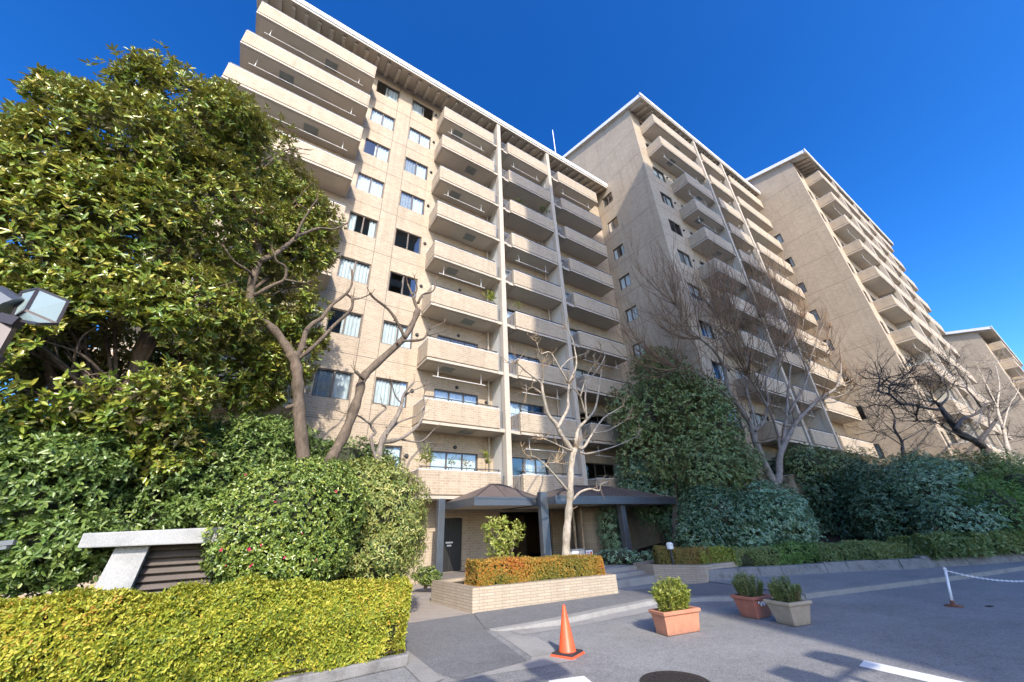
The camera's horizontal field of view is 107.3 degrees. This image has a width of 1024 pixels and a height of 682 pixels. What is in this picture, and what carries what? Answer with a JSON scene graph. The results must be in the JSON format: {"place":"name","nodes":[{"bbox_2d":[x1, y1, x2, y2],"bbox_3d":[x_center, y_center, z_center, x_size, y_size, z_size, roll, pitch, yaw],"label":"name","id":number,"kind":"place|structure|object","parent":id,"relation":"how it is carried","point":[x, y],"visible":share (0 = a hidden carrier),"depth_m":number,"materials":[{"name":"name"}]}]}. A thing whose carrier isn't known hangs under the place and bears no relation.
{"place":"outdoors","nodes":[
{"label":"outdoors","id":0,"kind":"place"},
{"bbox_2d":[0,540,17,549],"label":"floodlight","id":1,"kind":"object","parent":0,"point":[5,544],"visible":1,"depth_m":4.07,"materials":[{"name":"grey metal"}]},
{"bbox_2d":[1,0,661,598],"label":"apartment building","id":2,"kind":"structure","parent":0,"point":[427,180],"depth_m":20.53,"materials":[{"name":"beige brick"}]},
{"bbox_2d":[311,368,352,399],"bbox_3d":[-7.405,1.802,15.538,1.420,1.220,0.155,15,-31,-30],"label":"window","id":3,"kind":"structure","parent":2,"relation":"in","point":[328,384],"depth_m":15.56,"materials":[{"name":"blue glass"}]},
{"bbox_2d":[325,308,362,337],"bbox_3d":[-7.512,-0.774,16.840,1.420,1.220,0.155,15,-31,-30],"label":"window","id":4,"kind":"structure","parent":2,"relation":"in","point":[350,324],"depth_m":17.00,"materials":[{"name":"white"}]},
{"bbox_2d":[337,256,370,284],"bbox_3d":[-7.618,-3.351,18.142,1.420,1.220,0.155,15,-31,-30],"label":"window","id":5,"kind":"structure","parent":2,"relation":"in","point":[360,272],"depth_m":18.20,"materials":[{"name":"white metal"}]},
{"bbox_2d":[347,211,377,237],"bbox_3d":[-7.724,-5.928,19.444,1.420,1.220,0.154,15,-31,-30],"label":"window","id":6,"kind":"structure","parent":2,"relation":"in","point":[352,221],"depth_m":19.51,"materials":[{"name":"white metal"}]},
{"bbox_2d":[355,172,384,197],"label":"window","id":7,"kind":"structure","parent":2,"relation":"in","point":[367,185],"depth_m":20.80,"materials":[{"name":"white metal"}]},
{"bbox_2d":[363,138,389,161],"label":"window","id":8,"kind":"structure","parent":2,"relation":"in","point":[379,152],"depth_m":22.23,"materials":[{"name":"white metal"}]},
{"bbox_2d":[370,108,394,130],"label":"window","id":9,"kind":"structure","parent":2,"relation":"in","point":[382,120],"depth_m":23.42,"materials":[{"name":"white metal"}]},
{"bbox_2d":[367,444,401,466],"bbox_3d":[-5.299,4.894,15.419,1.460,1.220,0.120,15,-31,-30],"label":"window","id":10,"kind":"structure","parent":2,"relation":"in","point":[397,448],"depth_m":15.84,"materials":[{"name":"glass"}]},
{"bbox_2d":[376,81,398,102],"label":"window","id":11,"kind":"structure","parent":2,"relation":"in","point":[390,94],"depth_m":24.84,"materials":[{"name":"white metal"}]},
{"bbox_2d":[372,377,407,407],"bbox_3d":[-5.415,2.324,16.734,1.460,1.220,0.155,15,-31,-30],"label":"window","id":12,"kind":"structure","parent":2,"relation":"in","point":[388,398],"depth_m":16.74,"materials":[{"name":"white metal"}]},
{"bbox_2d":[381,321,412,348],"bbox_3d":[-5.521,-0.252,18.036,1.460,1.220,0.155,15,-31,-30],"label":"window","id":13,"kind":"structure","parent":2,"relation":"in","point":[391,333],"depth_m":18.01,"materials":[{"name":"white metal"}]},
{"bbox_2d":[388,271,416,297],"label":"window","id":14,"kind":"structure","parent":2,"relation":"in","point":[403,276],"depth_m":19.36,"materials":[{"name":"glass"}]},
{"bbox_2d":[394,228,420,253],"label":"window","id":15,"kind":"structure","parent":2,"relation":"in","point":[396,228],"depth_m":20.74,"materials":[{"name":"glass"}]},
{"bbox_2d":[399,191,424,214],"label":"window","id":16,"kind":"structure","parent":2,"relation":"in","point":[411,203],"depth_m":22.02,"materials":[{"name":"white metal"}]},
{"bbox_2d":[404,157,427,179],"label":"window","id":17,"kind":"structure","parent":2,"relation":"in","point":[410,167],"depth_m":23.31,"materials":[{"name":"white metal"}]},
{"bbox_2d":[408,127,430,148],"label":"window","id":18,"kind":"structure","parent":2,"relation":"in","point":[413,136],"depth_m":24.64,"materials":[{"name":"white metal"}]},
{"bbox_2d":[412,100,432,120],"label":"window","id":19,"kind":"structure","parent":2,"relation":"in","point":[420,110],"depth_m":25.84,"materials":[{"name":"brown metal"}]},
{"bbox_2d":[413,443,437,468],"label":"balcony plant","id":20,"kind":"object","parent":2,"relation":"on","point":[423,456],"visible":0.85,"depth_m":15.36,"materials":[{"name":"green plant"}]},
{"bbox_2d":[443,518,461,571],"bbox_3d":[-2.571,8.387,15.542,1.020,1.940,0.080,15,-31,-30],"label":"entrance door","id":21,"kind":"structure","parent":2,"relation":"in","point":[452,528],"depth_m":15.57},
{"bbox_2d":[430,451,476,470],"bbox_3d":[-2.620,5.968,16.830,2.350,1.900,0.120,15,-31,-30],"label":"window","id":22,"kind":"structure","parent":2,"relation":"in","point":[442,460],"depth_m":17.13,"materials":[{"name":"glass"}]},
{"bbox_2d":[434,389,477,404],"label":"window","id":23,"kind":"structure","parent":2,"relation":"in","point":[444,394],"depth_m":18.51,"materials":[{"name":"glass"}]},
{"bbox_2d":[437,335,477,348],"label":"window","id":24,"kind":"structure","parent":2,"relation":"in","point":[439,336],"depth_m":19.85,"materials":[{"name":"glass"}]},
{"bbox_2d":[508,352,539,363],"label":"window","id":25,"kind":"structure","parent":2,"relation":"in","point":[510,356],"depth_m":21.68,"materials":[{"name":"glass"}]},
{"bbox_2d":[510,401,543,416],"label":"window","id":26,"kind":"structure","parent":2,"relation":"in","point":[514,408],"depth_m":20.37,"materials":[{"name":"glass"}]},
{"bbox_2d":[512,457,548,474],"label":"window","id":27,"kind":"structure","parent":2,"relation":"in","point":[530,465],"depth_m":19.40,"materials":[{"name":"glass"}]},
{"bbox_2d":[586,463,615,478],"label":"window","id":28,"kind":"structure","parent":2,"relation":"in","point":[586,463],"depth_m":21.83,"materials":[{"name":"brown metal"}]},
{"bbox_2d":[408,584,471,622],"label":"paved path","id":29,"kind":"structure","parent":0,"point":[423,608],"depth_m":9.31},
{"bbox_2d":[334,376,442,463],"bbox_3d":[-3.305,2.465,11.220,0.595,3.406,4.230,-18,-31,28],"label":"bare tree","id":30,"kind":"object","parent":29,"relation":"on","point":[393,423],"visible":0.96,"depth_m":11.00,"materials":[{"name":"brown plant"}]},
{"bbox_2d":[410,565,442,589],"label":"shrub","id":31,"kind":"object","parent":29,"relation":"on","point":[426,576],"visible":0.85,"depth_m":12.06,"materials":[{"name":"green plant"}]},
{"bbox_2d":[421,570,464,585],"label":"entrance floor","id":32,"kind":"structure","parent":0,"point":[454,574],"depth_m":13.87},
{"bbox_2d":[399,614,527,678],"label":"driveway","id":33,"kind":"structure","parent":0,"point":[458,647],"depth_m":6.10,"materials":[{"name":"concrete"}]},
{"bbox_2d":[0,0,1023,404],"label":"sky","id":34,"kind":"structure","parent":0,"point":[914,108],"materials":[{"name":"blue"}]},
{"bbox_2d":[499,314,642,555],"bbox_3d":[2.657,2.804,13.512,7.851,8.950,1.991,15,-31,-30],"label":"pale bare tree","id":35,"kind":"object","parent":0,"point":[569,508],"visible":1,"depth_m":12.69,"materials":[{"name":"beige plant"}]},
{"bbox_2d":[338,553,1023,681],"bbox_3d":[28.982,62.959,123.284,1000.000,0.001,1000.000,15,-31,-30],"label":"ground","id":36,"kind":"structure","parent":0,"point":[922,628],"depth_m":5.66,"materials":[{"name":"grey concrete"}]},
{"bbox_2d":[0,286,69,363],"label":"street lamp","id":37,"kind":"object","parent":36,"relation":"on","point":[36,306],"visible":1,"depth_m":2.12,"materials":[{"name":"grey metal"}]},
{"bbox_2d":[240,649,404,681],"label":"planting bed","id":38,"kind":"object","parent":36,"relation":"on","point":[319,664],"visible":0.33,"depth_m":4.79,"materials":[{"name":"soil"}]},
{"bbox_2d":[0,392,141,598],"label":"laurel shrub","id":39,"kind":"object","parent":38,"relation":"on","point":[49,478],"visible":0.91,"depth_m":5.49,"materials":[{"name":"green plant"}]},
{"bbox_2d":[78,527,226,593],"bbox_3d":[-5.457,3.755,5.631,1.620,1.680,1.350,15,-31,-30],"label":"ventilation housing","id":40,"kind":"object","parent":38,"relation":"on","point":[151,561],"visible":0.38,"depth_m":5.46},
{"bbox_2d":[0,39,347,509],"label":"magnolia tree","id":41,"kind":"object","parent":38,"relation":"on","point":[142,194],"visible":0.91,"depth_m":7.45,"materials":[{"name":"green plant"}]},
{"bbox_2d":[80,410,320,546],"bbox_3d":[-6.282,3.387,7.692,3.929,4.482,2.587,36,-45,-51],"label":"laurel shrub","id":42,"kind":"object","parent":38,"relation":"on","point":[178,500],"visible":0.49,"depth_m":7.19,"materials":[{"name":"green plant"}]},
{"bbox_2d":[0,573,413,681],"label":"golden hedge","id":43,"kind":"object","parent":38,"relation":"on","point":[195,631],"visible":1,"depth_m":4.44,"materials":[{"name":"yellow plant"}]},
{"bbox_2d":[194,455,371,595],"bbox_3d":[-3.962,3.524,6.590,2.712,3.069,2.050,15,-31,-30],"label":"camellia bush","id":44,"kind":"object","parent":38,"relation":"on","point":[284,522],"visible":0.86,"depth_m":6.11,"materials":[{"name":"green plant"}]},
{"bbox_2d":[216,188,373,465],"bbox_3d":[-5.269,-0.620,9.298,1.552,8.866,4.217,-22,-33,34],"label":"pruned tree","id":45,"kind":"object","parent":38,"relation":"on","point":[297,406],"visible":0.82,"depth_m":9.07,"materials":[{"name":"brown plant"}]},
{"bbox_2d":[310,435,405,581],"bbox_3d":[-4.962,4.789,10.513,3.661,4.422,2.134,15,-31,-30],"label":"laurel shrub","id":46,"kind":"object","parent":38,"relation":"on","point":[347,453],"visible":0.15,"depth_m":10.94,"materials":[{"name":"green plant"}]},
{"bbox_2d":[325,453,432,581],"bbox_3d":[-3.241,4.247,8.423,2.354,3.389,2.486,-10,-28,14],"label":"osmanthus bush","id":47,"kind":"object","parent":38,"relation":"on","point":[392,530],"visible":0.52,"depth_m":8.18,"materials":[{"name":"green plant"}]},
{"bbox_2d":[324,272,454,466],"bbox_3d":[-3.185,0.549,11.131,0.558,7.516,3.804,-26,-35,38],"label":"pruned tree","id":48,"kind":"object","parent":38,"relation":"on","point":[340,442],"visible":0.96,"depth_m":10.26,"materials":[{"name":"brown plant"}]},
{"bbox_2d":[256,652,408,681],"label":"curb","id":49,"kind":"structure","parent":36,"relation":"on","point":[389,662],"depth_m":4.98,"materials":[{"name":"concrete"}]},
{"bbox_2d":[405,651,443,681],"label":"kerb strip","id":50,"kind":"object","parent":36,"relation":"on","point":[419,670],"visible":0.75,"depth_m":5.10,"materials":[{"name":"concrete"}]},
{"bbox_2d":[434,483,551,575],"bbox_3d":[-0.894,7.168,14.159,3.500,3.345,3.060,15,-31,-30],"label":"entrance canopy","id":51,"kind":"object","parent":36,"relation":"on","point":[496,496],"visible":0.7,"depth_m":13.99,"materials":[{"name":"grey metal"}]},
{"bbox_2d":[431,573,617,613],"bbox_3d":[0.207,6.877,10.519,4.557,0.500,2.804,9,-29,-21],"label":"brick planter","id":52,"kind":"object","parent":36,"relation":"on","point":[457,593],"visible":0.69,"depth_m":9.41,"materials":[{"name":"brick"}]},
{"bbox_2d":[481,515,526,562],"bbox_3d":[-0.198,6.143,10.915,1.503,2.024,1.111,4,-27,-12],"label":"leafy sapling","id":53,"kind":"object","parent":52,"relation":"in","point":[496,544],"visible":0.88,"depth_m":10.95,"materials":[{"name":"green plant"}]},
{"bbox_2d":[463,553,605,586],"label":"russet hedge","id":54,"kind":"object","parent":52,"relation":"on","point":[491,571],"visible":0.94,"depth_m":9.78,"materials":[{"name":"orange plant"}]},
{"bbox_2d":[450,604,659,681],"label":"concrete gutter","id":55,"kind":"object","parent":36,"relation":"on","point":[535,647],"visible":0.86,"depth_m":6.14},
{"bbox_2d":[550,604,584,659],"bbox_3d":[0.806,4.332,5.663,0.380,0.611,0.380,-20,-32,31],"label":"traffic cone","id":56,"kind":"object","parent":55,"relation":"on","point":[567,649],"visible":1,"depth_m":5.53,"materials":[{"name":"orange plastic"}]},
{"bbox_2d":[575,507,605,562],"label":"round brick pillar","id":57,"kind":"structure","parent":36,"relation":"on","point":[591,539],"depth_m":16.84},
{"bbox_2d":[507,485,676,564],"bbox_3d":[3.742,8.184,16.627,7.300,3.415,3.488,15,-31,-30],"label":"entrance canopy","id":58,"kind":"object","parent":36,"relation":"on","point":[621,500],"visible":0.69,"depth_m":15.95,"materials":[{"name":"grey metal"}]},
{"bbox_2d":[595,506,622,552],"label":"entrance shrub","id":59,"kind":"object","parent":36,"relation":"on","point":[611,529],"visible":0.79,"depth_m":16.06,"materials":[{"name":"green plant"}]},
{"bbox_2d":[474,582,770,629],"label":"footway","id":60,"kind":"structure","parent":36,"relation":"on","point":[488,620],"depth_m":8.79,"materials":[{"name":"concrete"}]},
{"bbox_2d":[598,564,655,588],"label":"entrance steps","id":61,"kind":"structure","parent":36,"relation":"on","point":[629,575],"depth_m":12.16,"materials":[{"name":"concrete"}]},
{"bbox_2d":[572,505,576,548],"bbox_3d":[2.543,7.832,15.172,0.112,2.221,0.090,15,-31,-30],"label":"brown pole","id":62,"kind":"object","parent":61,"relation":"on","point":[574,528],"visible":0.53,"depth_m":15.25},
{"bbox_2d":[579,505,584,548],"bbox_3d":[2.886,7.922,15.378,0.157,2.223,0.090,15,-31,-30],"label":"brown pole","id":63,"kind":"object","parent":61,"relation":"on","point":[582,532],"visible":0.66,"depth_m":15.47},
{"bbox_2d":[490,595,804,630],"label":"kerb","id":64,"kind":"structure","parent":36,"relation":"on","point":[580,616],"depth_m":7.96,"materials":[{"name":"concrete"}]},
{"bbox_2d":[648,606,700,635],"bbox_3d":[2.846,4.836,6.524,0.818,0.335,0.398,8,-29,-20],"label":"plant pot","id":65,"kind":"object","parent":36,"relation":"on","point":[677,622],"visible":0.83,"depth_m":6.39,"materials":[{"name":"ceramic"}]},
{"bbox_2d":[647,575,690,611],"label":"potted shrub","id":66,"kind":"object","parent":65,"relation":"on","point":[672,594],"visible":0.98,"depth_m":6.54,"materials":[{"name":"green plant"}]},
{"bbox_2d":[640,671,709,681],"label":"manhole cover","id":67,"kind":"object","parent":36,"relation":"on","point":[667,676],"visible":1,"depth_m":4.53,"materials":[{"name":"metal"}]},
{"bbox_2d":[633,560,737,583],"bbox_3d":[5.879,7.871,12.949,2.900,0.500,3.100,15,-31,-30],"label":"brick planter","id":68,"kind":"object","parent":36,"relation":"on","point":[691,574],"visible":0.52,"depth_m":11.92,"materials":[{"name":"brick"}]},
{"bbox_2d":[652,545,712,564],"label":"clipped bush","id":69,"kind":"object","parent":68,"relation":"on","point":[687,555],"visible":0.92,"depth_m":12.40,"materials":[{"name":"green plant"}]},
{"bbox_2d":[730,594,771,618],"bbox_3d":[4.722,5.172,7.365,0.558,0.355,0.498,10,-29,-22],"label":"plant pot","id":70,"kind":"object","parent":36,"relation":"on","point":[756,607],"visible":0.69,"depth_m":7.22,"materials":[{"name":"ceramic"}]},
{"bbox_2d":[731,570,764,596],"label":"potted shrub","id":71,"kind":"object","parent":70,"relation":"on","point":[743,586],"visible":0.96,"depth_m":7.43,"materials":[{"name":"green plant"}]},
{"bbox_2d":[548,660,962,681],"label":"road marking","id":72,"kind":"object","parent":36,"relation":"on","point":[902,672],"visible":1,"depth_m":4.48,"materials":[{"name":"white paint"}]},
{"bbox_2d":[632,527,936,566],"bbox_3d":[27.972,10.979,21.835,50.605,0.660,11.260,6,-28,-17],"label":"planting bed","id":73,"kind":"object","parent":36,"relation":"on","point":[835,539],"visible":0.17,"depth_m":18.92,"materials":[{"name":"soil"}]},
{"bbox_2d":[594,546,653,564],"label":"entrance shrub","id":74,"kind":"object","parent":73,"relation":"on","point":[614,557],"visible":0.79,"depth_m":14.00,"materials":[{"name":"green plant"}]},
{"bbox_2d":[613,450,700,546],"bbox_3d":[7.803,8.155,19.120,4.833,5.257,3.828,-8,-27,10],"label":"evergreen shrub","id":75,"kind":"object","parent":73,"relation":"on","point":[654,512],"visible":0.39,"depth_m":18.72,"materials":[{"name":"green plant"}]},
{"bbox_2d":[604,345,759,546],"bbox_3d":[8.873,4.895,20.281,6.703,11.356,5.943,-18,-31,27],"label":"evergreen tree","id":76,"kind":"object","parent":73,"relation":"on","point":[675,408],"visible":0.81,"depth_m":19.43,"materials":[{"name":"green plant"}]},
{"bbox_2d":[696,545,736,565],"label":"hedge","id":77,"kind":"object","parent":73,"relation":"on","point":[719,554],"visible":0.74,"depth_m":12.29,"materials":[{"name":"green plant"}]},
{"bbox_2d":[670,481,764,547],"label":"evergreen shrub","id":78,"kind":"object","parent":73,"relation":"on","point":[711,518],"visible":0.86,"depth_m":14.36,"materials":[{"name":"green plant"}]},
{"bbox_2d":[670,439,769,493],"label":"evergreen shrub","id":79,"kind":"object","parent":73,"relation":"on","point":[703,467],"visible":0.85,"depth_m":16.93,"materials":[{"name":"green plant"}]},
{"bbox_2d":[605,227,873,495],"bbox_3d":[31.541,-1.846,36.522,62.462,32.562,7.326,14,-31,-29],"label":"forked bare tree","id":80,"kind":"object","parent":73,"relation":"on","point":[753,428],"visible":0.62,"depth_m":22.36,"materials":[{"name":"brown plant"}]},
{"bbox_2d":[724,545,781,566],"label":"hedge","id":81,"kind":"object","parent":73,"relation":"on","point":[752,556],"visible":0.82,"depth_m":12.39,"materials":[{"name":"green plant"}]},
{"bbox_2d":[724,478,827,547],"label":"evergreen shrub","id":82,"kind":"object","parent":73,"relation":"on","point":[787,517],"visible":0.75,"depth_m":15.21,"materials":[{"name":"green plant"}]},
{"bbox_2d":[758,540,821,564],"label":"hedge","id":83,"kind":"object","parent":73,"relation":"on","point":[794,552],"visible":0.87,"depth_m":12.50,"materials":[{"name":"green plant"}]},
{"bbox_2d":[769,445,883,538],"bbox_3d":[17.319,8.348,20.476,5.550,5.423,4.842,15,-31,-30],"label":"evergreen shrub","id":84,"kind":"object","parent":73,"relation":"on","point":[823,498],"visible":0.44,"depth_m":19.75,"materials":[{"name":"green plant"}]},
{"bbox_2d":[773,442,890,483],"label":"evergreen shrub","id":85,"kind":"object","parent":73,"relation":"on","point":[811,462],"visible":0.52,"depth_m":19.98,"materials":[{"name":"green plant"}]},
{"bbox_2d":[804,539,915,561],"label":"hedge","id":86,"kind":"object","parent":73,"relation":"on","point":[855,549],"visible":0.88,"depth_m":12.72,"materials":[{"name":"green plant"}]},
{"bbox_2d":[833,457,937,541],"bbox_3d":[17.295,7.504,17.552,3.388,4.293,4.707,-21,-32,33],"label":"evergreen shrub","id":87,"kind":"object","parent":73,"relation":"on","point":[876,510],"visible":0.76,"depth_m":16.89,"materials":[{"name":"green plant"}]},
{"bbox_2d":[838,387,954,461],"bbox_3d":[25.237,5.482,24.337,21.314,6.605,3.449,15,-32,-31],"label":"twiggy bare tree","id":88,"kind":"object","parent":73,"relation":"on","point":[902,448],"visible":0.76,"depth_m":22.19,"materials":[{"name":"brown plant"}]},
{"bbox_2d":[843,336,1023,458],"bbox_3d":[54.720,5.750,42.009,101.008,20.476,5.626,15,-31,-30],"label":"crooked bare tree","id":89,"kind":"object","parent":73,"relation":"on","point":[979,442],"visible":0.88,"depth_m":18.89,"materials":[{"name":"brown plant"}]},
{"bbox_2d":[872,449,1018,534],"bbox_3d":[18.118,6.694,16.028,3.711,4.350,6.197,-25,-35,37],"label":"evergreen shrub","id":90,"kind":"object","parent":73,"relation":"on","point":[924,480],"visible":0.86,"depth_m":15.32,"materials":[{"name":"green plant"}]},
{"bbox_2d":[877,447,1023,489],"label":"evergreen shrub","id":91,"kind":"object","parent":73,"relation":"on","point":[987,461],"visible":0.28,"depth_m":18.56,"materials":[{"name":"green plant"}]},
{"bbox_2d":[886,527,1023,560],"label":"hedge","id":92,"kind":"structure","parent":73,"relation":"on","point":[937,545],"depth_m":12.79,"materials":[{"name":"green plant"}]},
{"bbox_2d":[947,452,1023,535],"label":"evergreen shrub","id":93,"kind":"object","parent":73,"relation":"on","point":[1009,492],"visible":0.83,"depth_m":14.42,"materials":[{"name":"green plant"}]},
{"bbox_2d":[963,347,1018,462],"bbox_3d":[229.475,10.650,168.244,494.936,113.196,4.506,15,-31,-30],"label":"pale twigged tree","id":94,"kind":"object","parent":73,"relation":"on","point":[1004,433],"visible":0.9,"depth_m":30.46,"materials":[{"name":"beige plant"}]},
{"bbox_2d":[763,598,811,626],"bbox_3d":[4.993,4.853,6.755,0.568,0.355,0.518,7,-28,-17],"label":"plant pot","id":95,"kind":"object","parent":36,"relation":"on","point":[794,614],"visible":0.77,"depth_m":6.61,"materials":[{"name":"concrete"}]},
{"bbox_2d":[766,576,802,602],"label":"potted shrub","id":96,"kind":"object","parent":95,"relation":"on","point":[786,591],"visible":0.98,"depth_m":6.79,"materials":[{"name":"green plant"}]},
{"bbox_2d":[709,552,1023,581],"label":"stone wall","id":97,"kind":"structure","parent":36,"relation":"on","point":[920,561],"depth_m":12.20,"materials":[{"name":"stone"}]},
{"bbox_2d":[711,561,1023,592],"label":"footway","id":98,"kind":"structure","parent":36,"relation":"on","point":[815,582],"depth_m":11.07,"materials":[{"name":"grey concrete"}]},
{"bbox_2d":[745,148,1023,497],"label":"apartment building","id":99,"kind":"structure","parent":36,"relation":"on","point":[831,237],"depth_m":35.09,"materials":[{"name":"beige brick"}]},
{"bbox_2d":[801,565,1023,598],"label":"kerb","id":100,"kind":"structure","parent":36,"relation":"on","point":[840,591],"depth_m":9.79,"materials":[{"name":"concrete"}]},
{"bbox_2d":[942,567,963,606],"bbox_3d":[8.796,4.979,7.635,0.390,0.646,0.280,15,-31,-30],"label":"chain post","id":101,"kind":"object","parent":36,"relation":"on","point":[952,603],"visible":1,"depth_m":7.56,"materials":[{"name":"white plastic"}]},
{"bbox_2d":[942,326,1023,457],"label":"apartment building","id":102,"kind":"structure","parent":36,"relation":"on","point":[984,340],"depth_m":54.40,"materials":[{"name":"tile"}]},
{"bbox_2d":[562,92,878,541],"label":"apartment building","id":103,"kind":"structure","parent":0,"point":[665,177],"depth_m":29.81,"materials":[{"name":"beige concrete"}]},
{"bbox_2d":[603,192,612,207],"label":"window","id":104,"kind":"structure","parent":103,"relation":"in","point":[608,199],"depth_m":33.29,"materials":[{"name":"glass"}]},
{"bbox_2d":[608,217,618,232],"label":"window","id":105,"kind":"structure","parent":103,"relation":"in","point":[613,224],"depth_m":31.97,"materials":[{"name":"brown metal"}]},
{"bbox_2d":[619,273,630,289],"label":"window","id":106,"kind":"structure","parent":103,"relation":"in","point":[626,281],"depth_m":29.38,"materials":[{"name":"glass"}]},
{"bbox_2d":[625,305,638,322],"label":"window","id":107,"kind":"structure","parent":103,"relation":"in","point":[629,317],"depth_m":28.08,"materials":[{"name":"glass"}]},
{"bbox_2d":[677,249,691,266],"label":"window","id":108,"kind":"structure","parent":103,"relation":"in","point":[682,257],"depth_m":27.53,"materials":[{"name":"glass"}]},
{"bbox_2d":[699,320,714,339],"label":"window","id":109,"kind":"structure","parent":103,"relation":"in","point":[706,333],"depth_m":24.91,"materials":[{"name":"glass"}]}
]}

